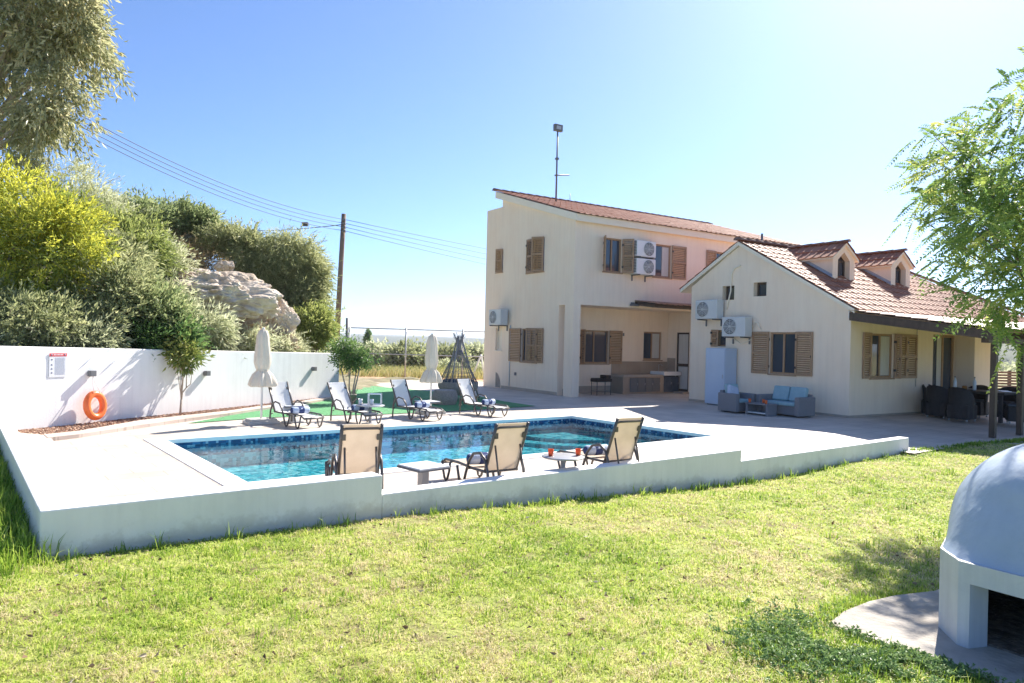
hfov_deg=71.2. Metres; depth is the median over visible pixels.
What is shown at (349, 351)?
bushy tree
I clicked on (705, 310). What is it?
air conditioner
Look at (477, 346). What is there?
field bush
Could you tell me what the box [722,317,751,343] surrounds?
air conditioner
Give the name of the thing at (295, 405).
square side table
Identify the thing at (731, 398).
armchair
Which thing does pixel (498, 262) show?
window
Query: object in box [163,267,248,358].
bank shrub
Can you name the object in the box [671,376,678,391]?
cupboard door
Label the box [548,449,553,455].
tumbler
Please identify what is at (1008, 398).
dining chair
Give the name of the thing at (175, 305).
bank shrub
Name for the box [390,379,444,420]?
sun lounger
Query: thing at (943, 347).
glass door
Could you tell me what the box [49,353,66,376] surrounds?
safety sign
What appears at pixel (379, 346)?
field bush
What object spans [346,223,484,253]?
overhead cable
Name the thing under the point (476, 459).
rolled towel
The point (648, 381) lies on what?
cupboard door
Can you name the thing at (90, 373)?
wall light
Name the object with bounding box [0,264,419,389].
hillside
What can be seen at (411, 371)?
dry grass
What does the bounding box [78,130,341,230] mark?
overhead cable
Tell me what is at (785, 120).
sky
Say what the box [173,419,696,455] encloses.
pool tile band
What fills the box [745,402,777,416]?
coffee table
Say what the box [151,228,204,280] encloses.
bank shrub
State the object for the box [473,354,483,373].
white prop
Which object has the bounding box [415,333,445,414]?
closed parasol
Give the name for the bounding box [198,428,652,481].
pool basin
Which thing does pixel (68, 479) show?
deck strip
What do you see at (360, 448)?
sun lounger
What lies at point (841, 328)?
single storey house
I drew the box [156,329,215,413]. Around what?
tree
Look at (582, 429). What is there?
water
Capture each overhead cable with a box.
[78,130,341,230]
[82,116,340,218]
[87,124,341,222]
[88,130,341,226]
[258,222,341,230]
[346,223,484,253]
[346,227,483,258]
[346,231,482,263]
[348,220,485,248]
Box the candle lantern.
[368,393,381,404]
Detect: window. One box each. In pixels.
[494,328,501,350]
[495,249,502,273]
[508,328,542,363]
[525,236,544,273]
[579,329,622,364]
[602,235,633,273]
[643,332,662,360]
[648,244,686,279]
[706,250,721,265]
[710,330,725,346]
[726,286,733,299]
[751,332,812,376]
[757,282,766,295]
[862,332,917,379]
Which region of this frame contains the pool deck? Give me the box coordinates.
[54,407,817,498]
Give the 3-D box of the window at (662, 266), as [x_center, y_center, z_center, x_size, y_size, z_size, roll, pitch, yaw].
[5.042,-2.624,23.551,1.857,1.125,0.290,1,0,-38]
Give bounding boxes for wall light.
[87,370,96,376]
[203,371,210,375]
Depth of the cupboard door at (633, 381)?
23.74 m
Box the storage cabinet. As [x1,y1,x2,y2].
[705,348,736,405]
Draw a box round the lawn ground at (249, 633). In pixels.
[0,442,1023,682]
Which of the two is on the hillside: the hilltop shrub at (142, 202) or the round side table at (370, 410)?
the hilltop shrub at (142, 202)
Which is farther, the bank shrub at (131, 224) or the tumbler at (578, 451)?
the bank shrub at (131, 224)
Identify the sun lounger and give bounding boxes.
[268,381,323,428]
[325,423,383,488]
[327,382,382,423]
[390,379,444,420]
[441,422,529,480]
[456,378,509,416]
[556,417,643,467]
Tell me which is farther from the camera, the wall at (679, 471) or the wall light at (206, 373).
the wall light at (206, 373)
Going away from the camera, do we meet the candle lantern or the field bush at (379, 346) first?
the candle lantern
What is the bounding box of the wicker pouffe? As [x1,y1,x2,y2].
[432,389,457,404]
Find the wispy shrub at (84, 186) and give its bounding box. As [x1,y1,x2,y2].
[0,130,154,227]
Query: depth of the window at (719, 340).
20.59 m
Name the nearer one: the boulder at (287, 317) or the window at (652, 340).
the boulder at (287, 317)
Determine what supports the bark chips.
on the planting bed
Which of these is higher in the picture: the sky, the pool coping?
the sky
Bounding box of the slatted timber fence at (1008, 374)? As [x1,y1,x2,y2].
[998,370,1016,388]
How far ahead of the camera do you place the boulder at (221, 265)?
19.42 m
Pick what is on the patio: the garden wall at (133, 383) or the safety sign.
the garden wall at (133, 383)
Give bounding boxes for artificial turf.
[191,386,532,422]
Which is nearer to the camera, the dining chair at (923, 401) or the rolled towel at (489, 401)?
the rolled towel at (489, 401)
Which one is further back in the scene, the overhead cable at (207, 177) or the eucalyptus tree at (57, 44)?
the overhead cable at (207, 177)
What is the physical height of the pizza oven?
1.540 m
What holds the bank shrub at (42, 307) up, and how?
on the hillside
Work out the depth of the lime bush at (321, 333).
20.18 m
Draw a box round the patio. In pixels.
[181,380,1023,452]
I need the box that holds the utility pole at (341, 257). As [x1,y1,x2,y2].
[333,214,345,350]
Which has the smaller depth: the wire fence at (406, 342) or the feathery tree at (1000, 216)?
the feathery tree at (1000, 216)
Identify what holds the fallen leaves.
on the lawn ground at (249, 633)
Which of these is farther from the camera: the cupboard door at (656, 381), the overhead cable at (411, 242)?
the overhead cable at (411, 242)
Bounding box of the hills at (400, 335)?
[340,333,483,338]
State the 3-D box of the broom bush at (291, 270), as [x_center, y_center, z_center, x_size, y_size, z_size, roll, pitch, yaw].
[-6.920,-1.391,21.408,3.716,4.818,3.363,1,0,0]
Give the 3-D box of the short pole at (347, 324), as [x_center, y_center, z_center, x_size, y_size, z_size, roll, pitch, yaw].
[-9.248,0.554,39.999,0.169,3.742,0.156,1,0,23]
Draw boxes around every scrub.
[339,357,483,369]
[998,359,1015,371]
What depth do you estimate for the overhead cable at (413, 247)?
37.08 m
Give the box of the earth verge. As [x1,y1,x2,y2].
[352,376,482,380]
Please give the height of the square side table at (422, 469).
0.270 m
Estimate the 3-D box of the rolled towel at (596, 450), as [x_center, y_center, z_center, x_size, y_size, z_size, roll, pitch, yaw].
[1.042,1.336,8.824,0.345,0.131,0.133,1,0,-32]
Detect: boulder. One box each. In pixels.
[166,271,283,322]
[169,267,209,278]
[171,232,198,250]
[213,260,234,271]
[234,315,267,332]
[264,299,300,334]
[265,325,299,351]
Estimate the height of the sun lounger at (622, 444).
0.771 m
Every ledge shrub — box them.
[201,266,253,347]
[212,316,316,352]
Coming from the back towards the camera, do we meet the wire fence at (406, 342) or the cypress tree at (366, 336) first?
the cypress tree at (366, 336)
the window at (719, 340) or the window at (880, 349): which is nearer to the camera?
the window at (880, 349)
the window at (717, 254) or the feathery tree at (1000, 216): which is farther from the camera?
the window at (717, 254)
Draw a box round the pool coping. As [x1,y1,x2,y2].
[143,414,734,486]
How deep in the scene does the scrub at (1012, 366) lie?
134.91 m
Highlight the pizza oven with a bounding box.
[938,444,1023,657]
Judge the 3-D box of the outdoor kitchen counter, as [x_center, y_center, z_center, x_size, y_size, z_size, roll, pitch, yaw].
[4.595,1.260,24.417,2.590,0.992,0.685,1,0,-32]
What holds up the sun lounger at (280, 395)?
on the pool deck
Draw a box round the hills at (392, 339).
[328,335,483,345]
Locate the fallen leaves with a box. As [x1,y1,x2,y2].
[0,463,998,682]
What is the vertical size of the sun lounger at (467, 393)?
0.768 m
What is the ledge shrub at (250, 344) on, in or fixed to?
on the hillside
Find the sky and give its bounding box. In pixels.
[0,0,1023,337]
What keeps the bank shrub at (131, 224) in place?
on the hillside
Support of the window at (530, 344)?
in the two storey house at (572, 298)
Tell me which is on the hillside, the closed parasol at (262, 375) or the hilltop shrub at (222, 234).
the hilltop shrub at (222, 234)
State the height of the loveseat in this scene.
0.722 m
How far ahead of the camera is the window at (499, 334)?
25.34 m
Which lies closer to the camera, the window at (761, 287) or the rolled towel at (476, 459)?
the rolled towel at (476, 459)
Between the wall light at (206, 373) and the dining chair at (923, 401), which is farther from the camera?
the dining chair at (923, 401)
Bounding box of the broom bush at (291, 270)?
[217,219,342,352]
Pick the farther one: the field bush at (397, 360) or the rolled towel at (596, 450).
the field bush at (397, 360)
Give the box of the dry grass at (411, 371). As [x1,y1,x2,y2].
[339,363,482,379]
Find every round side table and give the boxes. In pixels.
[356,404,384,423]
[542,453,584,467]
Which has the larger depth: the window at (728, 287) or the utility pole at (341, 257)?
the utility pole at (341, 257)
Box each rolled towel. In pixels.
[290,406,309,413]
[351,404,368,410]
[414,401,429,407]
[466,452,487,464]
[481,399,495,404]
[583,444,607,455]
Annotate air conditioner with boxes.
[489,309,507,330]
[631,240,655,258]
[631,258,655,281]
[695,299,723,325]
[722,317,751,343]
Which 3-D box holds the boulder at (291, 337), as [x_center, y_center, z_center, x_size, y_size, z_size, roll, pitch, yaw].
[-6.303,0.032,18.396,1.655,1.058,0.941,1,0,-23]
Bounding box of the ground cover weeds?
[708,596,1023,682]
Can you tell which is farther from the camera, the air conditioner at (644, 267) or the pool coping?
the air conditioner at (644, 267)
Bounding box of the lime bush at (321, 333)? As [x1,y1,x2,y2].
[292,298,346,352]
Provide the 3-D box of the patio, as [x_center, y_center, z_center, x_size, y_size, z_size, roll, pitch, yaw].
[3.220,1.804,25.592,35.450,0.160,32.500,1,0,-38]
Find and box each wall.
[0,346,338,429]
[0,409,381,559]
[381,448,740,517]
[741,437,908,482]
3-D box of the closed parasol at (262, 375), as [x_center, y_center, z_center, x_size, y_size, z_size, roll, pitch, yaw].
[-4.599,0.624,13.168,0.560,1.770,0.500,1,0,-38]
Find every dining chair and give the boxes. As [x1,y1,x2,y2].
[921,384,929,413]
[925,385,948,418]
[947,387,976,421]
[968,385,988,417]
[997,387,1016,417]
[1005,398,1015,423]
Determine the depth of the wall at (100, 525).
5.44 m
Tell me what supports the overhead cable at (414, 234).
attached to the utility pole at (341, 257)
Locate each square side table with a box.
[282,403,308,422]
[397,461,449,484]
[414,400,440,416]
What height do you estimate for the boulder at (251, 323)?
0.817 m
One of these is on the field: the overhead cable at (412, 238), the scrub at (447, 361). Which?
the scrub at (447, 361)
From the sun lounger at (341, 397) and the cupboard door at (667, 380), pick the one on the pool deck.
the sun lounger at (341, 397)
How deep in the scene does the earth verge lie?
29.84 m
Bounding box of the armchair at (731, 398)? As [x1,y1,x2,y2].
[718,384,755,411]
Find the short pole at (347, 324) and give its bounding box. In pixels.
[345,318,348,364]
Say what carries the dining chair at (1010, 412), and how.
on the patio
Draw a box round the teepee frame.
[438,332,479,398]
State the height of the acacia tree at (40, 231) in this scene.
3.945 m
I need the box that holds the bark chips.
[17,398,315,434]
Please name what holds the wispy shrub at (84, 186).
on the hillside
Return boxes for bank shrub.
[0,275,147,348]
[0,305,135,348]
[31,210,184,348]
[71,188,192,281]
[105,272,208,348]
[119,307,219,359]
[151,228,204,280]
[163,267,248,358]
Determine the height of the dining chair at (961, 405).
0.820 m
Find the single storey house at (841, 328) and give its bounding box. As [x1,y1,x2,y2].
[679,233,1023,437]
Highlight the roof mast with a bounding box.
[553,123,568,201]
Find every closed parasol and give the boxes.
[242,327,279,424]
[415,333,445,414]
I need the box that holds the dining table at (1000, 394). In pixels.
[940,389,1016,422]
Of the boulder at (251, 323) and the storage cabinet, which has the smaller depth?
the boulder at (251, 323)
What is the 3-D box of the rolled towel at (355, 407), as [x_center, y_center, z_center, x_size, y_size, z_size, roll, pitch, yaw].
[-2.879,1.252,13.567,0.133,0.131,0.345,1,0,44]
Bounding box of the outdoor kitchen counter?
[611,364,680,393]
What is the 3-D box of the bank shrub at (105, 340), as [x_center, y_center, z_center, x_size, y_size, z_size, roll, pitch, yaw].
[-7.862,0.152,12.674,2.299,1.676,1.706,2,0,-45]
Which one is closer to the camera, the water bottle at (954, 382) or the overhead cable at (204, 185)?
the water bottle at (954, 382)
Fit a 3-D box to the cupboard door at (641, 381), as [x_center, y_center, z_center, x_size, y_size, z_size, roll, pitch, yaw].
[4.342,1.453,23.933,0.325,0.470,0.051,1,0,-32]
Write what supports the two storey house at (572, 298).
on the patio
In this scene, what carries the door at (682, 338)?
in the two storey house at (572, 298)
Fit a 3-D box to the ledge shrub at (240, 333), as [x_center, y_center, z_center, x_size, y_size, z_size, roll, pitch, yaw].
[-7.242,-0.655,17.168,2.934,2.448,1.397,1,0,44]
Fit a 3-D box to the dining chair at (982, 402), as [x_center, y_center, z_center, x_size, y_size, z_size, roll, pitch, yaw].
[12.051,1.540,18.590,0.546,0.820,0.559,1,0,-32]
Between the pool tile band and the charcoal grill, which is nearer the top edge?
the charcoal grill
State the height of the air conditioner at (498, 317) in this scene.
0.740 m
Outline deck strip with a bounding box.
[19,430,104,502]
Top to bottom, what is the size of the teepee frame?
1.860 m
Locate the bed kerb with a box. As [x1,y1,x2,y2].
[44,397,331,440]
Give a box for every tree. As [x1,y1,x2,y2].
[0,0,137,192]
[0,145,125,313]
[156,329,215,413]
[324,328,384,393]
[361,329,372,345]
[881,45,1023,393]
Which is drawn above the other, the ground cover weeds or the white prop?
the white prop
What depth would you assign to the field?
72.75 m
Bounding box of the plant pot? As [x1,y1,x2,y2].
[350,394,356,402]
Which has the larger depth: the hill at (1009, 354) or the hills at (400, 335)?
the hills at (400, 335)
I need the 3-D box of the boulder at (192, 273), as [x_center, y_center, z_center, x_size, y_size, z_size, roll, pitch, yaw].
[-7.805,-1.538,17.602,1.408,0.607,1.374,1,0,-17]
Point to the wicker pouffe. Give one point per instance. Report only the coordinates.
(446, 396)
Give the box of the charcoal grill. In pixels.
[590,375,611,394]
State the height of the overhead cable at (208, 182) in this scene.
1.411 m
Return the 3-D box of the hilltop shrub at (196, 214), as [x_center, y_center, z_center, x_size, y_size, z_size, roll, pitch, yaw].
[-9.960,-2.387,21.413,3.298,4.224,2.864,1,0,0]
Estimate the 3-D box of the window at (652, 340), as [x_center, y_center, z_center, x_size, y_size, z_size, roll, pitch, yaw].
[4.911,0.172,25.074,0.920,1.015,0.135,1,0,-32]
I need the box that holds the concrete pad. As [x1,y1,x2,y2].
[829,589,1023,682]
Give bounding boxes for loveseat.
[756,385,814,416]
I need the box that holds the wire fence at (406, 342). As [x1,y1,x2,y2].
[348,326,483,378]
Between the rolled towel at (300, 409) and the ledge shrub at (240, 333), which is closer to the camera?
the rolled towel at (300, 409)
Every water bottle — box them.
[953,376,956,386]
[972,377,976,389]
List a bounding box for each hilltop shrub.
[84,183,191,239]
[141,188,229,247]
[147,221,243,271]
[184,214,274,264]
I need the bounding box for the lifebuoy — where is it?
[83,376,106,419]
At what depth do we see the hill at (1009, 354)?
261.93 m
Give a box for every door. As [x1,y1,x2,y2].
[630,378,637,391]
[637,378,644,391]
[645,378,652,391]
[653,378,659,391]
[664,377,671,391]
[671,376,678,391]
[676,333,688,391]
[932,334,953,388]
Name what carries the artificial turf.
on the patio
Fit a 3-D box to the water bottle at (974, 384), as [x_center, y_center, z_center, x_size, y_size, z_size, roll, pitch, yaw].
[11.569,1.052,17.888,0.084,0.330,0.082,1,0,-32]
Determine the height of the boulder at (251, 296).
1.342 m
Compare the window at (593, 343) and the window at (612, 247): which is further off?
the window at (593, 343)
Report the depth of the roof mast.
25.43 m
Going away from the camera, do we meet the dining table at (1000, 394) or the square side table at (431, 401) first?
the square side table at (431, 401)
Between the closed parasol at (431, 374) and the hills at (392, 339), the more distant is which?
the hills at (392, 339)
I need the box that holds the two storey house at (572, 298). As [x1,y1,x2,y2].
[483,188,800,396]
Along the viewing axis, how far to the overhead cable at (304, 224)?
38.91 m
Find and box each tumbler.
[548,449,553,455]
[575,448,580,455]
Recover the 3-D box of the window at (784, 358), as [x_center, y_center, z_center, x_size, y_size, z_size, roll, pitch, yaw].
[7.056,0.319,18.693,0.160,1.145,1.860,1,0,-32]
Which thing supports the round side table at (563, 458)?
on the pool deck
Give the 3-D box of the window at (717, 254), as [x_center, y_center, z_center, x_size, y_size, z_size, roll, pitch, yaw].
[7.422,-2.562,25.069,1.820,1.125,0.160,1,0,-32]
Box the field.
[421,345,1016,387]
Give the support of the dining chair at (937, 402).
on the patio
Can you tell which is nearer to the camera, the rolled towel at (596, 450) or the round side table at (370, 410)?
the rolled towel at (596, 450)
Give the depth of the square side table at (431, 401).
15.05 m
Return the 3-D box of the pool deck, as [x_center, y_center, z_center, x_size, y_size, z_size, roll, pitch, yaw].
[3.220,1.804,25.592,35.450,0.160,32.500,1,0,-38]
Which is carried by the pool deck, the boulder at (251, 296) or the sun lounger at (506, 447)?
the sun lounger at (506, 447)
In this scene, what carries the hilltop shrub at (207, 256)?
on the hillside
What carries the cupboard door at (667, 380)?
in the outdoor kitchen counter
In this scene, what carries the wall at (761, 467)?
on the pool deck
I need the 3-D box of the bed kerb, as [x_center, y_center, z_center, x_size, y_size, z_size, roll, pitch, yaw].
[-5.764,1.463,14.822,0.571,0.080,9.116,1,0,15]
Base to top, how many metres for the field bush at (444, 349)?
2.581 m
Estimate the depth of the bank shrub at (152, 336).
13.77 m
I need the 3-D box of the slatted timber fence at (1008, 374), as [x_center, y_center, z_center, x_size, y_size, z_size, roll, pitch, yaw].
[20.035,1.632,26.998,7.000,1.020,0.120,1,0,0]
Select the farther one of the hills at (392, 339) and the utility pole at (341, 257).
the hills at (392, 339)
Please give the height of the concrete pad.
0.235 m
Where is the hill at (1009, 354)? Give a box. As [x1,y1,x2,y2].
[998,344,1016,367]
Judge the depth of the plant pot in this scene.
17.56 m
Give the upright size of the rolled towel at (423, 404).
0.131 m
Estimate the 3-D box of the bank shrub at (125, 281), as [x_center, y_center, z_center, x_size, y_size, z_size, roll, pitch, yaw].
[-8.047,-0.941,14.184,2.709,3.546,3.181,1,0,-32]
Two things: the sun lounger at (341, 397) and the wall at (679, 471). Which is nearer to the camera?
the wall at (679, 471)
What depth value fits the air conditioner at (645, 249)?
22.59 m
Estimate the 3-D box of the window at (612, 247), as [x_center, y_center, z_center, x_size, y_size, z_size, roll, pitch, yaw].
[3.222,-2.681,22.256,1.181,1.105,0.428,1,0,-32]
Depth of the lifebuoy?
12.10 m
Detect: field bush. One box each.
[356,336,397,366]
[379,334,440,367]
[425,341,475,366]
[464,339,483,361]
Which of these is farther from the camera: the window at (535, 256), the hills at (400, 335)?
the hills at (400, 335)
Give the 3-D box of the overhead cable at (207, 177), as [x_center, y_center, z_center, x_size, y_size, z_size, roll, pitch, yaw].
[-10.828,-6.453,27.410,0.022,1.402,14.052,1,0,24]

